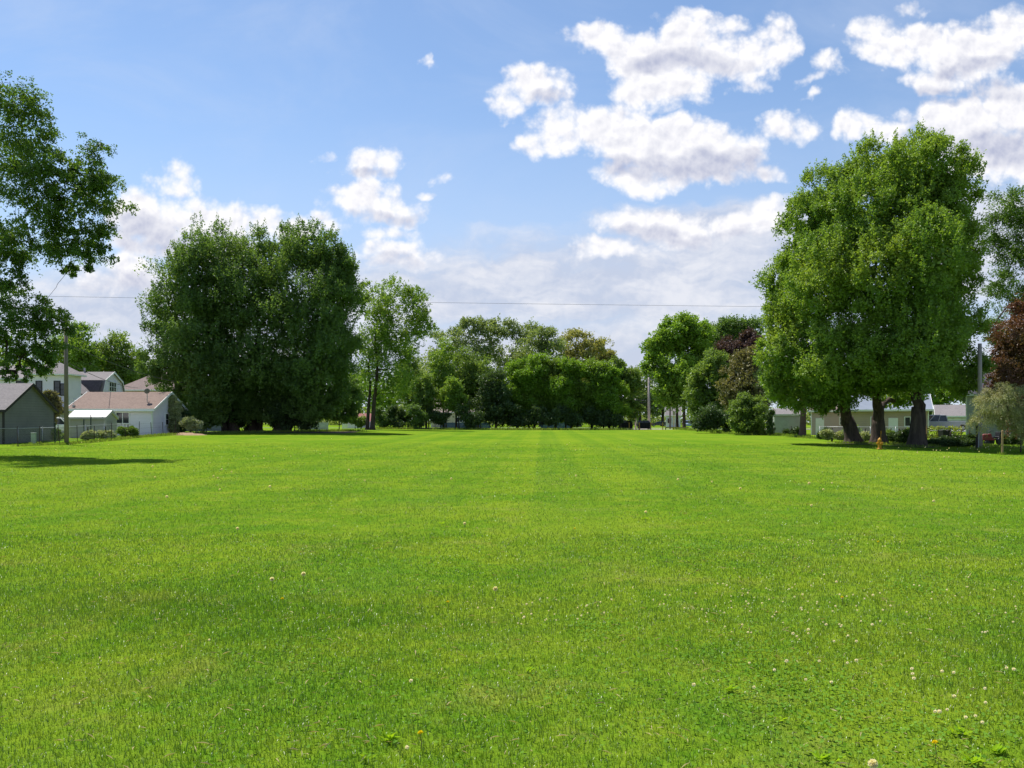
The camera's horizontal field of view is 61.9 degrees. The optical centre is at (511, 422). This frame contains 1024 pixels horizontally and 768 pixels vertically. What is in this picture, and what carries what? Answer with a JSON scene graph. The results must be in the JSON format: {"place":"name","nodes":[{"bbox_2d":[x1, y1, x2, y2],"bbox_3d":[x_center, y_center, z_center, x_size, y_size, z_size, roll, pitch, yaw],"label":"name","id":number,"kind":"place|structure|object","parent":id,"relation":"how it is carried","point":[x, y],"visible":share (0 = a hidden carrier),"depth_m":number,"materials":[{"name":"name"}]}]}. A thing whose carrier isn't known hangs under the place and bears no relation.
{"place":"outdoors","nodes":[
{"label":"outdoors","id":0,"kind":"place"},
{"bbox_2d":[0,295,760,306],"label":"overhead wire","id":1,"kind":"object","parent":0,"point":[496,303],"visible":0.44,"depth_m":132.82,"materials":[{"name":"black metal"}]},
{"bbox_2d":[0,423,1023,767],"bbox_3d":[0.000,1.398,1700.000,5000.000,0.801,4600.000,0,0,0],"label":"lawn","id":2,"kind":"structure","parent":0,"point":[646,439],"depth_m":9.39,"materials":[{"name":"green plant"}]},
{"bbox_2d":[0,383,58,443],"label":"grey garage","id":3,"kind":"structure","parent":2,"relation":"on","point":[28,406],"depth_m":65.98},
{"bbox_2d":[0,363,86,432],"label":"white house","id":4,"kind":"structure","parent":2,"relation":"on","point":[55,382],"depth_m":96.63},
{"bbox_2d":[42,389,63,424],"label":"shrub","id":5,"kind":"object","parent":2,"relation":"on","point":[53,397],"visible":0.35,"depth_m":81.77,"materials":[{"name":"green plant"}]},
{"bbox_2d":[51,320,68,442],"bbox_3d":[-33.252,-2.837,62.123,2.106,9.502,0.324,0,0,8],"label":"utility pole","id":6,"kind":"object","parent":2,"relation":"on","point":[66,416],"visible":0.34,"depth_m":61.88,"materials":[{"name":"brown wood"}]},
{"bbox_2d":[0,423,121,443],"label":"chain link fence","id":7,"kind":"object","parent":2,"relation":"on","point":[52,432],"visible":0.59,"depth_m":66.00,"materials":[{"name":"grey metal"}]},
{"bbox_2d":[30,320,107,371],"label":"dense tree","id":8,"kind":"object","parent":2,"relation":"on","point":[80,359],"visible":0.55,"depth_m":139.12,"materials":[{"name":"green plant"}]},
{"bbox_2d":[0,70,139,383],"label":"broadleaf tree","id":9,"kind":"object","parent":2,"relation":"on","point":[95,184],"visible":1,"depth_m":41.67,"materials":[{"name":"green plant"}]},
{"bbox_2d":[79,427,100,439],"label":"peony bush","id":10,"kind":"object","parent":2,"relation":"on","point":[88,435],"visible":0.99,"depth_m":68.76,"materials":[{"name":"green plant"}]},
{"bbox_2d":[69,410,118,437],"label":"storage shed","id":11,"kind":"structure","parent":2,"relation":"on","point":[99,417],"depth_m":74.19,"materials":[{"name":"white metal"}]},
{"bbox_2d":[81,368,124,395],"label":"gambrel house","id":12,"kind":"structure","parent":2,"relation":"on","point":[90,383],"depth_m":103.98,"materials":[{"name":"white"}]},
{"bbox_2d":[97,426,116,438],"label":"peony bush","id":13,"kind":"object","parent":2,"relation":"on","point":[105,433],"visible":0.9,"depth_m":69.72,"materials":[{"name":"green plant"}]},
{"bbox_2d":[86,329,147,384],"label":"dense tree","id":14,"kind":"object","parent":2,"relation":"on","point":[114,349],"visible":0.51,"depth_m":145.23,"materials":[{"name":"green plant"}]},
{"bbox_2d":[115,425,138,436],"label":"shrub","id":15,"kind":"object","parent":2,"relation":"on","point":[131,430],"visible":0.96,"depth_m":72.73,"materials":[{"name":"green plant"}]},
{"bbox_2d":[69,392,187,434],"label":"white garage","id":16,"kind":"structure","parent":2,"relation":"on","point":[132,408],"depth_m":81.00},
{"bbox_2d":[115,412,129,423],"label":"window","id":17,"kind":"structure","parent":16,"relation":"in","point":[124,417],"depth_m":79.98,"materials":[{"name":"white glass"}]},
{"bbox_2d":[124,372,173,391],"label":"brown roofed house","id":18,"kind":"structure","parent":2,"relation":"on","point":[139,385],"depth_m":118.28,"materials":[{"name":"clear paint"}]},
{"bbox_2d":[167,395,184,432],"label":"viburnum","id":19,"kind":"object","parent":2,"relation":"on","point":[175,409],"visible":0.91,"depth_m":83.60,"materials":[{"name":"green plant"}]},
{"bbox_2d":[178,416,204,432],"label":"shrub","id":20,"kind":"object","parent":2,"relation":"on","point":[191,423],"visible":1,"depth_m":81.62,"materials":[{"name":"green plant"}]},
{"bbox_2d":[192,431,360,432],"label":"soil bed","id":21,"kind":"object","parent":2,"relation":"on","point":[314,432],"visible":0.31,"depth_m":91.19,"materials":[{"name":"brown soil"}]},
{"bbox_2d":[133,212,260,431],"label":"silver maple","id":22,"kind":"object","parent":21,"relation":"on","point":[184,338],"visible":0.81,"depth_m":89.97,"materials":[{"name":"green plant"}]},
{"bbox_2d":[182,361,231,431],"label":"shrub","id":23,"kind":"object","parent":21,"relation":"on","point":[199,408],"visible":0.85,"depth_m":88.16,"materials":[{"name":"green plant"}]},
{"bbox_2d":[188,219,323,431],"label":"silver maple","id":24,"kind":"object","parent":21,"relation":"on","point":[257,312],"visible":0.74,"depth_m":90.11,"materials":[{"name":"green plant"}]},
{"bbox_2d":[265,392,327,430],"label":"shrub","id":25,"kind":"object","parent":21,"relation":"on","point":[296,423],"visible":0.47,"depth_m":92.07,"materials":[{"name":"green plant"}]},
{"bbox_2d":[256,213,370,430],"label":"silver maple","id":26,"kind":"object","parent":21,"relation":"on","point":[335,344],"visible":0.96,"depth_m":90.17,"materials":[{"name":"green plant"}]},
{"bbox_2d":[322,376,367,428],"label":"shrub","id":27,"kind":"object","parent":2,"relation":"on","point":[346,415],"visible":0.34,"depth_m":99.39,"materials":[{"name":"green plant"}]},
{"bbox_2d":[348,414,365,428],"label":"scrub bush","id":28,"kind":"object","parent":2,"relation":"on","point":[360,422],"visible":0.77,"depth_m":141.53,"materials":[{"name":"green plant"}]},
{"bbox_2d":[351,367,405,412],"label":"distant tree","id":29,"kind":"object","parent":2,"relation":"on","point":[380,400],"visible":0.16,"depth_m":259.86,"materials":[{"name":"green plant"}]},
{"bbox_2d":[375,405,393,427],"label":"scrub bush","id":30,"kind":"object","parent":2,"relation":"on","point":[382,420],"visible":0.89,"depth_m":140.57,"materials":[{"name":"green plant"}]},
{"bbox_2d":[378,729,399,740],"bbox_3d":[-0.664,1.661,4.524,0.116,0.052,0.113,0,0,-34],"label":"weed rosette","id":31,"kind":"object","parent":2,"relation":"on","point":[389,735],"visible":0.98,"depth_m":4.53,"materials":[{"name":"green plant"}]},
{"bbox_2d":[350,272,439,429],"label":"airy tree","id":32,"kind":"object","parent":2,"relation":"on","point":[382,331],"visible":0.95,"depth_m":117.14,"materials":[{"name":"green plant"}]},
{"bbox_2d":[386,404,413,428],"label":"scrub bush","id":33,"kind":"object","parent":2,"relation":"on","point":[399,414],"visible":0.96,"depth_m":139.94,"materials":[{"name":"green plant"}]},
{"bbox_2d":[391,345,429,425],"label":"young tree","id":34,"kind":"object","parent":2,"relation":"on","point":[415,360],"visible":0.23,"depth_m":147.29,"materials":[{"name":"green plant"}]},
{"bbox_2d":[404,403,429,429],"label":"scrub bush","id":35,"kind":"object","parent":2,"relation":"on","point":[419,418],"visible":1,"depth_m":138.21,"materials":[{"name":"green plant"}]},
{"bbox_2d":[408,372,440,428],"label":"young tree","id":36,"kind":"object","parent":2,"relation":"on","point":[425,397],"visible":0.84,"depth_m":141.12,"materials":[{"name":"green plant"}]},
{"bbox_2d":[426,407,451,427],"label":"scrub bush","id":37,"kind":"object","parent":2,"relation":"on","point":[439,418],"visible":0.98,"depth_m":139.72,"materials":[{"name":"green plant"}]},
{"bbox_2d":[417,336,464,427],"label":"young tree","id":38,"kind":"object","parent":2,"relation":"on","point":[442,366],"visible":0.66,"depth_m":145.34,"materials":[{"name":"green plant"}]},
{"bbox_2d":[418,326,483,374],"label":"distant tree","id":39,"kind":"object","parent":2,"relation":"on","point":[453,333],"visible":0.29,"depth_m":223.74,"materials":[{"name":"green plant"}]},
{"bbox_2d":[431,402,474,426],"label":"tan house","id":40,"kind":"structure","parent":2,"relation":"on","point":[452,418],"depth_m":203.01,"materials":[{"name":"paint"}]},
{"bbox_2d":[448,342,481,426],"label":"young tree","id":41,"kind":"object","parent":2,"relation":"on","point":[467,374],"visible":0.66,"depth_m":148.97,"materials":[{"name":"green plant"}]},
{"bbox_2d":[440,422,489,427],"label":"board fence","id":42,"kind":"object","parent":2,"relation":"on","point":[451,425],"visible":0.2,"depth_m":167.99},
{"bbox_2d":[453,402,484,428],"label":"scrub bush","id":43,"kind":"object","parent":2,"relation":"on","point":[468,417],"visible":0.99,"depth_m":138.25,"materials":[{"name":"green plant"}]},
{"bbox_2d":[455,315,503,369],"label":"distant tree","id":44,"kind":"object","parent":2,"relation":"on","point":[478,325],"visible":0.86,"depth_m":229.26,"materials":[{"name":"green plant"}]},
{"bbox_2d":[468,353,495,427],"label":"young tree","id":45,"kind":"object","parent":2,"relation":"on","point":[478,366],"visible":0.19,"depth_m":151.37,"materials":[{"name":"green plant"}]},
{"bbox_2d":[466,366,519,429],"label":"dark tree","id":46,"kind":"object","parent":2,"relation":"on","point":[492,400],"visible":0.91,"depth_m":142.76,"materials":[{"name":"green plant"}]},
{"bbox_2d":[3,506,1023,767],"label":"clover leaves","id":47,"kind":"object","parent":2,"relation":"on","point":[781,678],"visible":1,"depth_m":5.55,"materials":[{"name":"green plant"}]},
{"bbox_2d":[488,316,542,426],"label":"distant tree","id":48,"kind":"object","parent":2,"relation":"on","point":[511,330],"visible":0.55,"depth_m":235.84,"materials":[{"name":"green plant"}]},
{"bbox_2d":[505,401,538,428],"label":"scrub bush","id":49,"kind":"object","parent":2,"relation":"on","point":[524,419],"visible":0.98,"depth_m":141.21,"materials":[{"name":"green plant"}]},
{"bbox_2d":[504,359,542,428],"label":"hedge tree","id":50,"kind":"object","parent":2,"relation":"on","point":[518,386],"visible":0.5,"depth_m":143.73,"materials":[{"name":"green plant"}]},
{"bbox_2d":[509,349,554,428],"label":"hedge tree","id":51,"kind":"object","parent":2,"relation":"on","point":[537,367],"visible":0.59,"depth_m":143.86,"materials":[{"name":"green plant"}]},
{"bbox_2d":[509,325,569,426],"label":"distant tree","id":52,"kind":"object","parent":2,"relation":"on","point":[541,345],"visible":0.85,"depth_m":223.78,"materials":[{"name":"green plant"}]},
{"bbox_2d":[529,404,562,427],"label":"scrub bush","id":53,"kind":"object","parent":2,"relation":"on","point":[546,418],"visible":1,"depth_m":139.79,"materials":[{"name":"green plant"}]},
{"bbox_2d":[539,356,586,427],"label":"hedge tree","id":54,"kind":"object","parent":2,"relation":"on","point":[552,366],"visible":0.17,"depth_m":144.73,"materials":[{"name":"green plant"}]},
{"bbox_2d":[551,403,583,429],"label":"scrub bush","id":55,"kind":"object","parent":2,"relation":"on","point":[572,420],"visible":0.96,"depth_m":140.22,"materials":[{"name":"green plant"}]},
{"bbox_2d":[543,354,594,427],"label":"hedge tree","id":56,"kind":"object","parent":2,"relation":"on","point":[560,390],"visible":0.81,"depth_m":142.81,"materials":[{"name":"green plant"}]},
{"bbox_2d":[551,327,609,426],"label":"distant tree","id":57,"kind":"object","parent":2,"relation":"on","point":[578,352],"visible":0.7,"depth_m":229.53,"materials":[{"name":"green plant"}]},
{"bbox_2d":[572,356,615,427],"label":"hedge tree","id":58,"kind":"object","parent":2,"relation":"on","point":[587,388],"visible":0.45,"depth_m":143.15,"materials":[{"name":"green plant"}]},
{"bbox_2d":[580,406,609,427],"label":"scrub bush","id":59,"kind":"object","parent":2,"relation":"on","point":[590,415],"visible":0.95,"depth_m":141.00,"materials":[{"name":"green plant"}]},
{"bbox_2d":[582,336,617,426],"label":"distant tree","id":60,"kind":"object","parent":2,"relation":"on","point":[612,353],"visible":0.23,"depth_m":235.77,"materials":[{"name":"green plant"}]},
{"bbox_2d":[246,401,964,424],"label":"treeline","id":61,"kind":"object","parent":2,"relation":"on","point":[656,419],"visible":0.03,"depth_m":325.87,"materials":[{"name":"green plant"}]},
{"bbox_2d":[596,408,624,427],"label":"scrub bush","id":62,"kind":"object","parent":2,"relation":"on","point":[616,420],"visible":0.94,"depth_m":140.59,"materials":[{"name":"green plant"}]},
{"bbox_2d":[588,366,635,429],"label":"hedge tree","id":63,"kind":"object","parent":2,"relation":"on","point":[606,395],"visible":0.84,"depth_m":142.12,"materials":[{"name":"green plant"}]},
{"bbox_2d":[609,355,645,427],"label":"leafy tree","id":64,"kind":"object","parent":2,"relation":"on","point":[630,376],"visible":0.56,"depth_m":148.50,"materials":[{"name":"green plant"}]},
{"bbox_2d":[637,421,649,428],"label":"dumpster","id":65,"kind":"object","parent":2,"relation":"on","point":[644,424],"visible":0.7,"depth_m":149.23,"materials":[{"name":"black plastic"}]},
{"bbox_2d":[626,367,664,420],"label":"distant tree","id":66,"kind":"object","parent":2,"relation":"on","point":[654,410],"visible":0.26,"depth_m":260.22,"materials":[{"name":"green plant"}]},
{"bbox_2d":[665,406,681,426],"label":"white house","id":67,"kind":"structure","parent":2,"relation":"on","point":[673,420],"depth_m":221.12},
{"bbox_2d":[638,310,717,428],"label":"spreading tree","id":68,"kind":"object","parent":2,"relation":"on","point":[683,336],"visible":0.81,"depth_m":162.31,"materials":[{"name":"green plant"}]},
{"bbox_2d":[680,346,730,419],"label":"leafy tree","id":69,"kind":"object","parent":2,"relation":"on","point":[705,373],"visible":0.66,"depth_m":130.96,"materials":[{"name":"green plant"}]},
{"bbox_2d":[688,401,731,432],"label":"shrub","id":70,"kind":"object","parent":2,"relation":"on","point":[704,420],"visible":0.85,"depth_m":111.19,"materials":[{"name":"green plant"}]},
{"bbox_2d":[704,313,766,349],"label":"dark tree","id":71,"kind":"object","parent":2,"relation":"on","point":[733,326],"visible":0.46,"depth_m":192.61,"materials":[{"name":"green plant"}]},
{"bbox_2d":[714,326,769,369],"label":"purple plum","id":72,"kind":"object","parent":2,"relation":"on","point":[748,336],"visible":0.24,"depth_m":171.09,"materials":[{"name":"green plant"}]},
{"bbox_2d":[713,344,773,411],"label":"brownish tree","id":73,"kind":"object","parent":2,"relation":"on","point":[741,375],"visible":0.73,"depth_m":122.91,"materials":[{"name":"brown plant"}]},
{"bbox_2d":[726,391,771,434],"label":"shrub","id":74,"kind":"object","parent":2,"relation":"on","point":[747,414],"visible":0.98,"depth_m":98.92,"materials":[{"name":"green plant"}]},
{"bbox_2d":[764,408,775,435],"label":"arborvitae","id":75,"kind":"object","parent":2,"relation":"on","point":[770,428],"visible":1,"depth_m":96.70,"materials":[{"name":"green plant"}]},
{"bbox_2d":[772,408,799,433],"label":"green shed","id":76,"kind":"structure","parent":2,"relation":"on","point":[783,419],"depth_m":105.99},
{"bbox_2d":[782,426,798,434],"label":"shrub","id":77,"kind":"object","parent":2,"relation":"on","point":[791,430],"visible":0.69,"depth_m":99.60,"materials":[{"name":"green plant"}]},
{"bbox_2d":[753,364,852,435],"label":"shade tree","id":78,"kind":"object","parent":2,"relation":"on","point":[802,429],"visible":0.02,"depth_m":87.81,"materials":[{"name":"green plant"}]},
{"bbox_2d":[748,158,874,443],"bbox_3d":[21.130,-8.688,59.962,8.575,20.739,10.672,0,0,13],"label":"maple tree","id":79,"kind":"object","parent":2,"relation":"on","point":[803,307],"visible":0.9,"depth_m":59.10,"materials":[{"name":"green plant"}]},
{"bbox_2d":[807,406,842,434],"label":"tan house","id":80,"kind":"structure","parent":2,"relation":"on","point":[829,419],"depth_m":101.06,"materials":[{"name":"beige wood"}]},
{"bbox_2d":[811,750,845,762],"bbox_3d":[1.575,1.665,4.264,0.162,0.043,0.111,0,0,0],"label":"weed rosette","id":81,"kind":"object","parent":2,"relation":"on","point":[823,756],"visible":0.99,"depth_m":4.26,"materials":[{"name":"green plant"}]},
{"bbox_2d":[819,427,843,441],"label":"shrub","id":82,"kind":"object","parent":2,"relation":"on","point":[828,434],"visible":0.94,"depth_m":67.74,"materials":[{"name":"green plant"}]},
{"bbox_2d":[815,127,964,443],"bbox_3d":[25.828,-9.606,59.022,10.283,22.608,13.140,0,0,0],"label":"maple tree","id":83,"kind":"object","parent":2,"relation":"on","point":[887,204],"visible":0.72,"depth_m":55.71,"materials":[{"name":"green plant"}]},
{"bbox_2d":[850,394,933,435],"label":"beige house","id":84,"kind":"structure","parent":2,"relation":"on","point":[893,417],"depth_m":93.28,"materials":[{"name":"metal"}]},
{"bbox_2d":[888,418,897,431],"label":"door","id":85,"kind":"structure","parent":84,"relation":"in","point":[892,422],"depth_m":93.05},
{"bbox_2d":[886,428,908,442],"bbox_3d":[28.214,1.057,62.002,1.966,1.288,1.451,0,0,-13],"label":"shrub","id":86,"kind":"object","parent":2,"relation":"on","point":[900,436],"visible":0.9,"depth_m":61.70,"materials":[{"name":"green plant"}]},
{"bbox_2d":[873,119,996,446],"bbox_3d":[27.411,-9.364,55.759,7.004,22.249,10.629,0,0,36],"label":"maple tree","id":87,"kind":"object","parent":2,"relation":"on","point":[939,296],"visible":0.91,"depth_m":54.60,"materials":[{"name":"green plant"}]},
{"bbox_2d":[904,384,965,429],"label":"distant tree","id":88,"kind":"object","parent":2,"relation":"on","point":[941,398],"visible":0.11,"depth_m":138.78,"materials":[{"name":"green plant"}]},
{"bbox_2d":[926,425,963,439],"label":"trellis fence","id":89,"kind":"object","parent":2,"relation":"on","point":[949,428],"visible":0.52,"depth_m":65.90,"materials":[{"name":"green plant"}]},
{"bbox_2d":[933,405,965,431],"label":"grey roofed garage","id":90,"kind":"structure","parent":2,"relation":"on","point":[955,412],"depth_m":124.63,"materials":[{"name":"grey"}]},
{"bbox_2d":[927,431,975,446],"bbox_3d":[29.953,1.270,57.980,3.809,1.306,1.990,0,0,0],"label":"shrub","id":91,"kind":"object","parent":2,"relation":"on","point":[953,439],"visible":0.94,"depth_m":57.55,"materials":[{"name":"green plant"}]},
{"bbox_2d":[961,751,986,763],"bbox_3d":[2.286,1.658,4.238,0.122,0.058,0.124,0,0,11],"label":"weed rosette","id":92,"kind":"object","parent":2,"relation":"on","point":[976,759],"visible":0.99,"depth_m":4.22,"materials":[{"name":"green plant"}]},
{"bbox_2d":[977,343,982,447],"bbox_3d":[29.774,-1.559,54.503,0.318,7.050,1.577,0,0,38],"label":"utility pole","id":93,"kind":"object","parent":2,"relation":"on","point":[980,437],"visible":0.51,"depth_m":54.89,"materials":[{"name":"grey wood"}]},
{"bbox_2d":[983,431,1003,444],"bbox_3d":[33.564,1.105,59.996,1.660,1.020,0.940,0,0,-15],"label":"lawn tractor","id":94,"kind":"object","parent":2,"relation":"on","point":[987,439],"visible":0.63,"depth_m":59.67,"materials":[{"name":"red plastic"}]},
{"bbox_2d":[964,381,1023,447],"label":"weeping tree","id":95,"kind":"object","parent":2,"relation":"on","point":[1004,412],"visible":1,"depth_m":48.33,"materials":[{"name":"green plant"}]},
{"bbox_2d":[966,373,1023,436],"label":"grey green house","id":96,"kind":"structure","parent":2,"relation":"on","point":[970,408],"depth_m":82.83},
{"bbox_2d":[987,743,1006,753],"bbox_3d":[2.475,1.661,4.361,0.093,0.050,0.099,0,0,-41],"label":"weed rosette","id":97,"kind":"object","parent":2,"relation":"on","point":[995,748],"visible":1,"depth_m":4.36,"materials":[{"name":"green plant"}]},
{"bbox_2d":[975,184,1023,440],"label":"locust tree","id":98,"kind":"object","parent":2,"relation":"on","point":[1009,216],"visible":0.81,"depth_m":72.08,"materials":[{"name":"green plant"}]},
{"bbox_2d":[983,293,1023,439],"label":"copper beech","id":99,"kind":"object","parent":2,"relation":"on","point":[1010,347],"visible":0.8,"depth_m":57.76,"materials":[{"name":"red plant"}]},
{"bbox_2d":[994,431,1022,444],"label":"shrub","id":100,"kind":"object","parent":2,"relation":"on","point":[1008,440],"visible":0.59,"depth_m":61.56,"materials":[{"name":"green plant"}]},
{"bbox_2d":[0,474,1023,767],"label":"weeds","id":101,"kind":"object","parent":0,"point":[486,630],"depth_m":6.44,"materials":[{"name":"plant"}]},
{"bbox_2d":[0,0,1023,422],"label":"sky","id":102,"kind":"structure","parent":0,"point":[624,159],"materials":[{"name":"blue"}]},
{"bbox_2d":[2,427,1023,454],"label":"long grass","id":103,"kind":"structure","parent":0,"point":[424,428],"depth_m":88.29,"materials":[{"name":"green plant"}]},
{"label":"driveway","id":104,"kind":"structure","parent":0,"visible":0},
{"bbox_2d":[929,415,965,430],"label":"pickup truck","id":105,"kind":"object","parent":104,"relation":"on","point":[938,420],"visible":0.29,"depth_m":95.06,"materials":[{"name":"silver paint"}]},
{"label":"soil strip","id":106,"kind":"structure","parent":0,"visible":0},
{"bbox_2d":[437,374,468,427],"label":"young tree","id":107,"kind":"object","parent":106,"relation":"on","point":[451,395],"visible":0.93,"depth_m":140.23,"materials":[{"name":"green plant"}]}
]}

